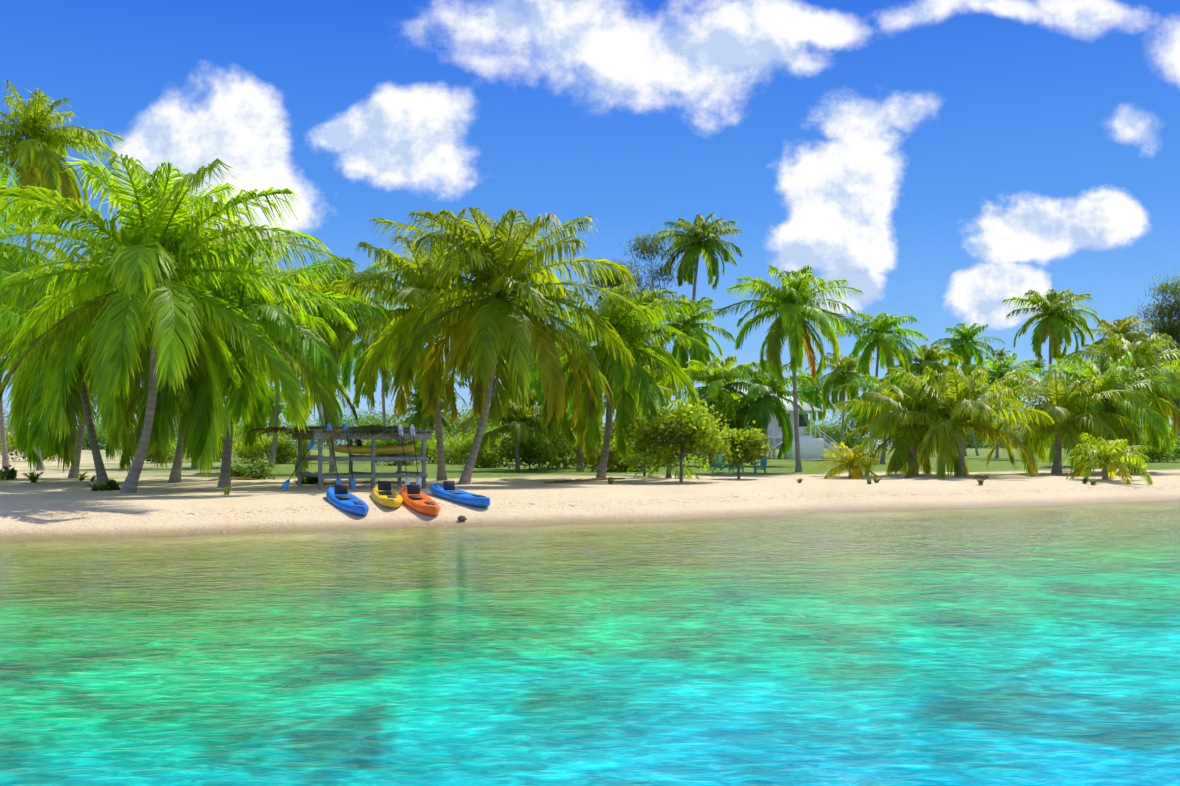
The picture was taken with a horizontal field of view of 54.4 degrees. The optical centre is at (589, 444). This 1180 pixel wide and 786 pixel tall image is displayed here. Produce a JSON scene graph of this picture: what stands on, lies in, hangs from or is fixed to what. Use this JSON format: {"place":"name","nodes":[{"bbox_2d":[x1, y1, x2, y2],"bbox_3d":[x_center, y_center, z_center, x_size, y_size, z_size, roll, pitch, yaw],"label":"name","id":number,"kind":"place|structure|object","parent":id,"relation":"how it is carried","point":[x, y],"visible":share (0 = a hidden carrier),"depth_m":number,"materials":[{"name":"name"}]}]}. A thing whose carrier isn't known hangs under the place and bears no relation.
{"place":"outdoors","nodes":[
{"label":"outdoors","id":0,"kind":"place"},
{"bbox_2d":[0,445,1179,785],"bbox_3d":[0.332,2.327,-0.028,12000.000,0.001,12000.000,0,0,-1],"label":"sea water","id":1,"kind":"structure","parent":0,"point":[1038,645],"depth_m":12.69,"materials":[{"name":"teal liquid"}]},
{"bbox_2d":[0,445,1179,542],"bbox_3d":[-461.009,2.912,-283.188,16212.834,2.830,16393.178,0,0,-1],"label":"terrain","id":2,"kind":"structure","parent":0,"point":[54,502],"depth_m":40.46,"materials":[{"name":"beige sand"}]},
{"bbox_2d":[0,465,16,479],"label":"seagrape shrub","id":3,"kind":"object","parent":2,"relation":"on","point":[8,474],"visible":0.92,"depth_m":50.03,"materials":[{"name":"green plant"}]},
{"bbox_2d":[0,396,29,441],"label":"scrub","id":4,"kind":"object","parent":2,"relation":"on","point":[6,428],"visible":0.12,"depth_m":627.92,"materials":[{"name":"green plant"}]},
{"bbox_2d":[0,250,33,468],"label":"palm","id":5,"kind":"object","parent":2,"relation":"on","point":[5,460],"visible":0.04,"depth_m":73.28,"materials":[{"name":"green plant"}]},
{"bbox_2d":[0,426,57,460],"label":"undergrowth bush","id":6,"kind":"object","parent":2,"relation":"on","point":[12,446],"visible":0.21,"depth_m":107.58,"materials":[{"name":"green plant"}]},
{"bbox_2d":[0,163,103,348],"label":"palm","id":7,"kind":"object","parent":2,"relation":"on","point":[7,271],"visible":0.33,"depth_m":47.40,"materials":[{"name":"green plant"}]},
{"bbox_2d":[0,79,125,470],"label":"tall palm","id":8,"kind":"object","parent":2,"relation":"on","point":[38,161],"visible":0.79,"depth_m":65.25,"materials":[{"name":"green plant"}]},
{"bbox_2d":[0,240,140,478],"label":"palm","id":9,"kind":"object","parent":2,"relation":"on","point":[80,432],"visible":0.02,"depth_m":51.95,"materials":[{"name":"green plant"}]},
{"bbox_2d":[0,268,175,484],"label":"palm","id":10,"kind":"object","parent":2,"relation":"on","point":[73,400],"visible":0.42,"depth_m":43.68,"materials":[{"name":"green plant"}]},
{"bbox_2d":[74,418,120,449],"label":"scrub","id":11,"kind":"object","parent":2,"relation":"on","point":[86,441],"visible":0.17,"depth_m":556.31,"materials":[{"name":"green plant"}]},
{"bbox_2d":[88,479,119,490],"bbox_3d":[-16.536,1.460,39.096,0.975,0.529,0.779,0,0,16],"label":"seagrape shrub","id":12,"kind":"object","parent":2,"relation":"on","point":[111,484],"visible":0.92,"depth_m":39.00,"materials":[{"name":"green plant"}]},
{"bbox_2d":[103,429,186,462],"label":"undergrowth bush","id":13,"kind":"object","parent":2,"relation":"on","point":[169,457],"visible":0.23,"depth_m":95.75,"materials":[{"name":"green plant"}]},
{"bbox_2d":[115,177,204,224],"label":"palm","id":14,"kind":"object","parent":2,"relation":"on","point":[119,221],"depth_m":110.68,"materials":[{"name":"green plant"}]},
{"bbox_2d":[134,389,223,468],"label":"palm","id":15,"kind":"object","parent":2,"relation":"on","point":[195,466],"depth_m":72.93,"materials":[{"name":"green plant"}]},
{"bbox_2d":[0,151,358,492],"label":"palm","id":16,"kind":"object","parent":2,"relation":"on","point":[139,270],"visible":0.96,"depth_m":35.38,"materials":[{"name":"green plant"}]},
{"bbox_2d":[174,431,241,461],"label":"undergrowth bush","id":17,"kind":"object","parent":2,"relation":"on","point":[222,444],"visible":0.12,"depth_m":105.30,"materials":[{"name":"green plant"}]},
{"bbox_2d":[97,215,328,482],"bbox_3d":[-16.495,-3.795,49.162,10.337,11.326,10.679,0,0,-1],"label":"palm","id":18,"kind":"object","parent":2,"relation":"on","point":[175,475],"visible":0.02,"depth_m":47.78,"materials":[{"name":"green plant"}]},
{"bbox_2d":[76,232,389,487],"bbox_3d":[-12.882,-2.808,41.678,10.337,9.338,10.727,0,0,-33],"label":"palm","id":19,"kind":"object","parent":2,"relation":"on","point":[240,403],"visible":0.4,"depth_m":40.31,"materials":[{"name":"green plant"}]},
{"bbox_2d":[218,456,279,479],"bbox_3d":[-15.599,1.231,52.195,2.433,1.355,2.852,0,0,36],"label":"seagrape shrub","id":20,"kind":"object","parent":2,"relation":"on","point":[257,470],"visible":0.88,"depth_m":51.96,"materials":[{"name":"green plant"}]},
{"bbox_2d":[221,431,297,463],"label":"undergrowth bush","id":21,"kind":"object","parent":2,"relation":"on","point":[284,453],"visible":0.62,"depth_m":93.15,"materials":[{"name":"green plant"}]},
{"bbox_2d":[235,386,296,455],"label":"palm","id":22,"kind":"object","parent":2,"relation":"on","point":[271,415],"visible":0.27,"depth_m":150.59,"materials":[{"name":"green plant"}]},
{"bbox_2d":[222,401,314,449],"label":"scrub","id":23,"kind":"object","parent":2,"relation":"on","point":[271,433],"visible":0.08,"depth_m":607.33,"materials":[{"name":"green plant"}]},
{"bbox_2d":[225,319,318,465],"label":"palm","id":24,"kind":"object","parent":2,"relation":"on","point":[274,445],"visible":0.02,"depth_m":79.65,"materials":[{"name":"green plant"}]},
{"bbox_2d":[281,440,314,490],"bbox_3d":[-9.853,0.701,38.709,0.108,1.717,1.400,0,0,35],"label":"paddle","id":25,"kind":"object","parent":2,"relation":"on","point":[310,445],"visible":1,"depth_m":38.66,"materials":[{"name":"blue plastic"}]},
{"bbox_2d":[295,471,323,484],"bbox_3d":[-10.684,1.314,43.749,1.082,0.747,0.786,0,0,-37],"label":"seagrape shrub","id":26,"kind":"object","parent":2,"relation":"on","point":[311,480],"visible":0.42,"depth_m":43.62,"materials":[{"name":"green plant"}]},
{"bbox_2d":[274,378,350,445],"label":"palm","id":27,"kind":"object","parent":2,"relation":"on","point":[310,412],"visible":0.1,"depth_m":146.17,"materials":[{"name":"green plant"}]},
{"bbox_2d":[268,414,367,449],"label":"scrub","id":28,"kind":"object","parent":2,"relation":"on","point":[324,445],"visible":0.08,"depth_m":651.48,"materials":[{"name":"green plant"}]},
{"bbox_2d":[247,424,433,489],"bbox_3d":[-8.924,0.569,41.227,6.700,2.627,5.877,0,0,-1],"label":"kayak rack","id":29,"kind":"object","parent":2,"relation":"on","point":[372,433],"visible":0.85,"depth_m":40.39,"materials":[{"name":"grey wood"}]},
{"bbox_2d":[327,423,341,484],"bbox_3d":[-8.675,0.411,38.949,0.711,2.276,0.168,0,0,42],"label":"paddle","id":30,"kind":"object","parent":29,"relation":"attached to","point":[338,480],"visible":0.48,"depth_m":38.87,"materials":[{"name":"blue plastic"}]},
{"bbox_2d":[343,423,355,488],"bbox_3d":[-8.217,0.410,39.252,0.178,2.274,0.636,0,0,-41],"label":"paddle","id":31,"kind":"object","parent":29,"relation":"attached to","point":[352,478],"visible":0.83,"depth_m":39.13,"materials":[{"name":"blue plastic"}]},
{"bbox_2d":[334,439,413,453],"bbox_3d":[-7.724,0.077,41.220,3.100,0.562,0.863,0,0,-35],"label":"yellow kayak","id":32,"kind":"object","parent":29,"relation":"on","point":[359,448],"visible":0.96,"depth_m":40.82,"materials":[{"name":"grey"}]},
{"bbox_2d":[398,424,409,484],"bbox_3d":[-6.524,0.421,40.315,0.177,2.296,0.591,0,0,-42],"label":"paddle","id":33,"kind":"object","parent":29,"relation":"attached to","point":[401,432],"visible":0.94,"depth_m":40.32,"materials":[{"name":"white plastic"}]},
{"bbox_2d":[410,424,421,487],"bbox_3d":[-6.146,0.424,40.510,0.183,2.301,0.626,0,0,-36],"label":"paddle","id":34,"kind":"object","parent":29,"relation":"attached to","point":[412,432],"visible":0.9,"depth_m":40.51,"materials":[{"name":"white plastic"}]},
{"bbox_2d":[275,257,418,472],"bbox_3d":[-13.727,-4.207,62.549,9.593,12.021,9.619,0,0,-1],"label":"palm","id":35,"kind":"object","parent":2,"relation":"on","point":[338,328],"visible":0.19,"depth_m":61.38,"materials":[{"name":"green plant"}]},
{"bbox_2d":[326,484,368,514],"bbox_3d":[-7.189,1.614,33.928,0.863,0.810,3.197,0,0,-29],"label":"kayak","id":36,"kind":"object","parent":2,"relation":"on","point":[340,496],"visible":0.98,"depth_m":33.70,"materials":[{"name":"plastic"}]},
{"bbox_2d":[309,401,402,445],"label":"scrub","id":37,"kind":"object","parent":2,"relation":"on","point":[354,421],"visible":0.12,"depth_m":648.25,"materials":[{"name":"green plant"}]},
{"bbox_2d":[341,313,414,461],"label":"palm","id":38,"kind":"object","parent":2,"relation":"on","point":[359,359],"visible":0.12,"depth_m":100.41,"materials":[{"name":"green plant"}]},
{"bbox_2d":[371,481,402,507],"bbox_3d":[-6.224,1.510,35.169,0.863,0.737,3.205,0,0,-17],"label":"yellow kayak","id":39,"kind":"object","parent":2,"relation":"on","point":[385,493],"visible":1,"depth_m":34.80,"materials":[{"name":"plastic"}]},
{"bbox_2d":[361,423,444,464],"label":"undergrowth bush","id":40,"kind":"object","parent":2,"relation":"on","point":[394,443],"visible":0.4,"depth_m":86.85,"materials":[{"name":"green plant"}]},
{"bbox_2d":[343,401,466,445],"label":"scrub","id":41,"kind":"object","parent":2,"relation":"on","point":[380,422],"visible":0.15,"depth_m":529.27,"materials":[{"name":"green plant"}]},
{"bbox_2d":[316,235,512,479],"bbox_3d":[-7.190,-3.637,51.167,9.939,11.042,9.352,0,0,-27],"label":"palm","id":42,"kind":"object","parent":2,"relation":"on","point":[394,260],"visible":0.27,"depth_m":49.52,"materials":[{"name":"green plant"}]},
{"bbox_2d":[399,484,439,514],"bbox_3d":[-5.145,1.644,34.550,0.863,0.824,3.195,0,0,-25],"label":"kayak","id":43,"kind":"object","parent":2,"relation":"on","point":[414,498],"visible":0.96,"depth_m":34.30,"materials":[{"name":"plastic"}]},
{"bbox_2d":[388,390,460,452],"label":"tree","id":44,"kind":"object","parent":2,"relation":"on","point":[417,419],"visible":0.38,"depth_m":153.36,"materials":[{"name":"green plant"}]},
{"bbox_2d":[409,351,455,434],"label":"palm","id":45,"kind":"object","parent":2,"relation":"on","point":[420,386],"visible":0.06,"depth_m":155.14,"materials":[{"name":"green plant"}]},
{"bbox_2d":[398,366,467,431],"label":"palm","id":46,"kind":"object","parent":2,"relation":"on","point":[442,404],"visible":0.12,"depth_m":154.85,"materials":[{"name":"green plant"}]},
{"bbox_2d":[386,390,500,443],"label":"scrub","id":47,"kind":"object","parent":2,"relation":"on","point":[455,423],"visible":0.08,"depth_m":634.06,"materials":[{"name":"green plant"}]},
{"bbox_2d":[408,427,487,464],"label":"undergrowth bush","id":48,"kind":"object","parent":2,"relation":"on","point":[434,454],"visible":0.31,"depth_m":92.33,"materials":[{"name":"green plant"}]},
{"bbox_2d":[430,481,489,506],"bbox_3d":[-4.034,1.514,35.486,0.863,0.734,3.206,0,0,-39],"label":"kayak","id":49,"kind":"object","parent":2,"relation":"on","point":[448,491],"visible":0.98,"depth_m":35.23,"materials":[{"name":"plastic"}]},
{"bbox_2d":[455,363,494,436],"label":"palm","id":50,"kind":"object","parent":2,"relation":"on","point":[469,382],"visible":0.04,"depth_m":161.41,"materials":[{"name":"green plant"}]},
{"bbox_2d":[443,403,507,441],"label":"tree","id":51,"kind":"object","parent":2,"relation":"on","point":[468,424],"visible":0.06,"depth_m":633.82,"materials":[{"name":"green plant"}]},
{"bbox_2d":[428,423,526,467],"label":"undergrowth bush","id":52,"kind":"object","parent":2,"relation":"on","point":[465,445],"visible":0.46,"depth_m":78.23,"materials":[{"name":"green plant"}]},
{"bbox_2d":[347,207,650,484],"bbox_3d":[-3.374,-3.627,45.123,11.476,10.996,11.406,0,0,-1],"label":"palm","id":53,"kind":"object","parent":2,"relation":"on","point":[499,271],"visible":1,"depth_m":43.60,"materials":[{"name":"green plant"}]},
{"bbox_2d":[458,389,579,471],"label":"young palm","id":54,"kind":"object","parent":2,"relation":"on","point":[519,421],"visible":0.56,"depth_m":64.98,"materials":[{"name":"green plant"}]},
{"bbox_2d":[481,422,577,470],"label":"undergrowth bush","id":55,"kind":"object","parent":2,"relation":"on","point":[533,452],"visible":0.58,"depth_m":70.22,"materials":[{"name":"green plant"}]},
{"bbox_2d":[501,352,575,463],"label":"palm","id":56,"kind":"object","parent":2,"relation":"on","point":[531,372],"visible":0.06,"depth_m":91.24,"materials":[{"name":"green plant"}]},
{"bbox_2d":[0,472,1095,494],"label":"seedlings","id":57,"kind":"object","parent":2,"relation":"on","point":[33,478],"visible":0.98,"depth_m":46.57,"materials":[{"name":"green plant"}]},
{"bbox_2d":[504,321,633,470],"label":"palm","id":58,"kind":"object","parent":2,"relation":"on","point":[537,386],"visible":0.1,"depth_m":69.57,"materials":[{"name":"green plant"}]},
{"bbox_2d":[541,429,602,467],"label":"undergrowth bush","id":59,"kind":"object","parent":2,"relation":"on","point":[565,464],"visible":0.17,"depth_m":73.80,"materials":[{"name":"green plant"}]},
{"bbox_2d":[194,472,989,484],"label":"fallen fronds","id":60,"kind":"object","parent":2,"relation":"on","point":[592,479],"visible":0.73,"depth_m":46.79,"materials":[{"name":"brown plant"}]},
{"bbox_2d":[508,281,717,477],"bbox_3d":[0.475,-2.611,50.319,9.695,8.962,9.255,0,0,-1],"label":"palm","id":61,"kind":"object","parent":2,"relation":"on","point":[637,386],"visible":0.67,"depth_m":49.37,"materials":[{"name":"green plant"}]},
{"bbox_2d":[574,417,661,472],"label":"undergrowth bush","id":62,"kind":"object","parent":2,"relation":"on","point":[621,466],"visible":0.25,"depth_m":67.18,"materials":[{"name":"green plant"}]},
{"bbox_2d":[576,221,687,457],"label":"casuarina tree","id":63,"kind":"object","parent":2,"relation":"on","point":[644,246],"visible":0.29,"depth_m":114.53,"materials":[{"name":"green plant"}]},
{"bbox_2d":[599,405,677,475],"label":"broadleaf tree","id":64,"kind":"object","parent":2,"relation":"on","point":[612,436],"visible":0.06,"depth_m":56.37,"materials":[{"name":"green plant"}]},
{"bbox_2d":[602,365,681,419],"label":"palm","id":65,"kind":"object","parent":2,"relation":"on","point":[668,391],"visible":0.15,"depth_m":100.26,"materials":[{"name":"green plant"}]},
{"bbox_2d":[646,348,685,405],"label":"tree","id":66,"kind":"object","parent":2,"relation":"on","point":[668,399],"visible":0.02,"depth_m":129.07,"materials":[{"name":"green plant"}]},
{"bbox_2d":[619,445,714,478],"bbox_3d":[3.629,0.907,52.388,4.675,3.109,4.540,0,0,-1],"label":"palm seedling","id":67,"kind":"object","parent":2,"relation":"on","point":[669,468],"visible":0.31,"depth_m":52.40,"materials":[{"name":"green plant"}]},
{"bbox_2d":[622,395,746,481],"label":"broadleaf tree","id":68,"kind":"object","parent":2,"relation":"on","point":[683,429],"visible":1,"depth_m":46.76,"materials":[{"name":"green plant"}]},
{"bbox_2d":[642,295,734,461],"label":"palm","id":69,"kind":"object","parent":2,"relation":"on","point":[694,330],"visible":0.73,"depth_m":95.26,"materials":[{"name":"green plant"}]},
{"bbox_2d":[654,212,744,459],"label":"tall palm","id":70,"kind":"object","parent":2,"relation":"on","point":[696,244],"visible":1,"depth_m":114.70,"materials":[{"name":"green plant"}]},
{"bbox_2d":[658,355,759,465],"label":"palm","id":71,"kind":"object","parent":2,"relation":"on","point":[714,389],"visible":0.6,"depth_m":84.32,"materials":[{"name":"green plant"}]},
{"bbox_2d":[688,394,750,464],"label":"broadleaf tree","id":72,"kind":"object","parent":2,"relation":"on","point":[731,415],"visible":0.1,"depth_m":82.75,"materials":[{"name":"green plant"}]},
{"bbox_2d":[713,454,728,469],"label":"teal chair","id":73,"kind":"object","parent":2,"relation":"on","point":[720,465],"visible":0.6,"depth_m":68.58,"materials":[{"name":"paint"}]},
{"bbox_2d":[719,420,772,478],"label":"broadleaf tree","id":74,"kind":"object","parent":2,"relation":"on","point":[752,447],"visible":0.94,"depth_m":52.27,"materials":[{"name":"green plant"}]},
{"bbox_2d":[754,457,767,472],"bbox_3d":[9.149,1.079,61.586,0.751,1.042,0.910,0,0,14],"label":"teal chair","id":75,"kind":"object","parent":2,"relation":"on","point":[760,467],"visible":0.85,"depth_m":61.34,"materials":[{"name":"paint"}]},
{"bbox_2d":[718,361,817,465],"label":"palm","id":76,"kind":"object","parent":2,"relation":"on","point":[763,401],"visible":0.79,"depth_m":81.84,"materials":[{"name":"green plant"}]},
{"bbox_2d":[699,386,842,458],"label":"house on stilts","id":77,"kind":"structure","parent":2,"relation":"on","point":[811,447],"depth_m":124.40,"materials":[{"name":"white paint"}]},
{"bbox_2d":[715,264,863,471],"bbox_3d":[11.084,-4.117,63.963,8.065,11.888,7.520,0,0,16],"label":"palm","id":78,"kind":"object","parent":2,"relation":"on","point":[786,298],"visible":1,"depth_m":63.45,"materials":[{"name":"green plant"}]},
{"bbox_2d":[785,369,838,422],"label":"palm","id":79,"kind":"object","parent":2,"relation":"on","point":[810,394],"visible":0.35,"depth_m":148.57,"materials":[{"name":"green plant"}]},
{"bbox_2d":[803,396,876,448],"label":"scrub","id":80,"kind":"object","parent":2,"relation":"on","point":[828,431],"visible":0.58,"depth_m":559.05,"materials":[{"name":"green plant"}]},
{"bbox_2d":[805,352,875,441],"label":"palm","id":81,"kind":"object","parent":2,"relation":"on","point":[836,378],"visible":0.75,"depth_m":129.98,"materials":[{"name":"green plant"}]},
{"bbox_2d":[813,442,889,478],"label":"small palm","id":82,"kind":"object","parent":2,"relation":"on","point":[850,461],"visible":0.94,"depth_m":54.38,"materials":[{"name":"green plant"}]},
{"bbox_2d":[827,311,928,459],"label":"palm","id":83,"kind":"object","parent":2,"relation":"on","point":[884,337],"visible":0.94,"depth_m":113.89,"materials":[{"name":"green plant"}]},
{"bbox_2d":[848,384,908,450],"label":"palm","id":84,"kind":"object","parent":2,"relation":"on","point":[858,423],"visible":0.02,"depth_m":155.54,"materials":[{"name":"green plant"}]},
{"bbox_2d":[834,367,930,463],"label":"palm","id":85,"kind":"object","parent":2,"relation":"on","point":[870,388],"visible":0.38,"depth_m":92.05,"materials":[{"name":"green plant"}]},
{"bbox_2d":[832,372,997,476],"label":"young palm","id":86,"kind":"object","parent":2,"relation":"on","point":[901,435],"visible":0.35,"depth_m":56.50,"materials":[{"name":"green plant"}]},
{"bbox_2d":[885,344,963,453],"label":"palm","id":87,"kind":"object","parent":2,"relation":"on","point":[931,355],"visible":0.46,"depth_m":128.95,"materials":[{"name":"green plant"}]},
{"bbox_2d":[864,365,1053,478],"bbox_3d":[17.483,-0.742,54.827,9.151,6.095,9.579,0,0,-1],"label":"young palm","id":88,"kind":"object","parent":2,"relation":"on","point":[959,405],"visible":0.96,"depth_m":54.24,"materials":[{"name":"green plant"}]},
{"bbox_2d":[930,323,1004,455],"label":"palm","id":89,"kind":"object","parent":2,"relation":"on","point":[967,350],"visible":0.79,"depth_m":147.71,"materials":[{"name":"green plant"}]},
{"bbox_2d":[958,362,993,455],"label":"palm","id":90,"kind":"object","parent":2,"relation":"on","point":[973,436],"visible":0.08,"depth_m":154.29,"materials":[{"name":"green plant"}]},
{"bbox_2d":[960,353,1043,457],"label":"palm","id":91,"kind":"object","parent":2,"relation":"on","point":[1000,366],"visible":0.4,"depth_m":127.57,"materials":[{"name":"green plant"}]},
{"bbox_2d":[994,348,1010,448],"bbox_3d":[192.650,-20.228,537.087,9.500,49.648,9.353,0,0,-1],"label":"palm","id":92,"kind":"object","parent":2,"relation":"on","point":[1001,353],"visible":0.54,"depth_m":536.42,"materials":[{"name":"green plant"}]},
{"bbox_2d":[955,408,1064,448],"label":"scrub","id":93,"kind":"object","parent":2,"relation":"on","point":[978,438],"visible":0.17,"depth_m":550.72,"materials":[{"name":"green plant"}]},
{"bbox_2d":[1002,288,1101,456],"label":"palm","id":94,"kind":"object","parent":2,"relation":"on","point":[1052,324],"visible":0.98,"depth_m":115.26,"materials":[{"name":"green plant"}]},
{"bbox_2d":[984,368,1147,475],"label":"young palm","id":95,"kind":"object","parent":2,"relation":"on","point":[1057,402],"visible":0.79,"depth_m":58.74,"materials":[{"name":"green plant"}]},
{"bbox_2d":[1043,354,1152,460],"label":"palm","id":96,"kind":"object","parent":2,"relation":"on","point":[1064,362],"visible":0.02,"depth_m":81.29,"materials":[{"name":"green plant"}]},
{"bbox_2d":[1018,351,1179,474],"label":"palm","id":97,"kind":"object","parent":2,"relation":"on","point":[1148,415],"visible":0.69,"depth_m":60.54,"materials":[{"name":"green plant"}]},
{"bbox_2d":[1059,432,1153,484],"bbox_3d":[23.294,0.945,51.867,3.950,2.968,3.926,0,0,-1],"label":"palm seedling","id":98,"kind":"object","parent":2,"relation":"on","point":[1105,460],"visible":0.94,"depth_m":51.37,"materials":[{"name":"green plant"}]},
{"bbox_2d":[1076,314,1162,364],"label":"palm","id":99,"kind":"object","parent":2,"relation":"on","point":[1118,326],"visible":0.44,"depth_m":128.85,"materials":[{"name":"green plant"}]},
{"bbox_2d":[1061,331,1179,471],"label":"palm","id":100,"kind":"object","parent":2,"relation":"on","point":[1142,355],"visible":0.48,"depth_m":63.76,"materials":[{"name":"green plant"}]},
{"bbox_2d":[1134,273,1179,457],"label":"casuarina tree","id":101,"kind":"object","parent":2,"relation":"on","point":[1169,327],"visible":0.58,"depth_m":127.90,"materials":[{"name":"green plant"}]},
{"bbox_2d":[1140,428,1179,461],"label":"undergrowth bush","id":102,"kind":"object","parent":2,"relation":"on","point":[1158,455],"visible":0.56,"depth_m":96.40,"materials":[{"name":"green plant"}]},
{"bbox_2d":[0,0,1179,444],"label":"sky","id":103,"kind":"structure","parent":0,"point":[947,161],"materials":[{"name":"blue"}]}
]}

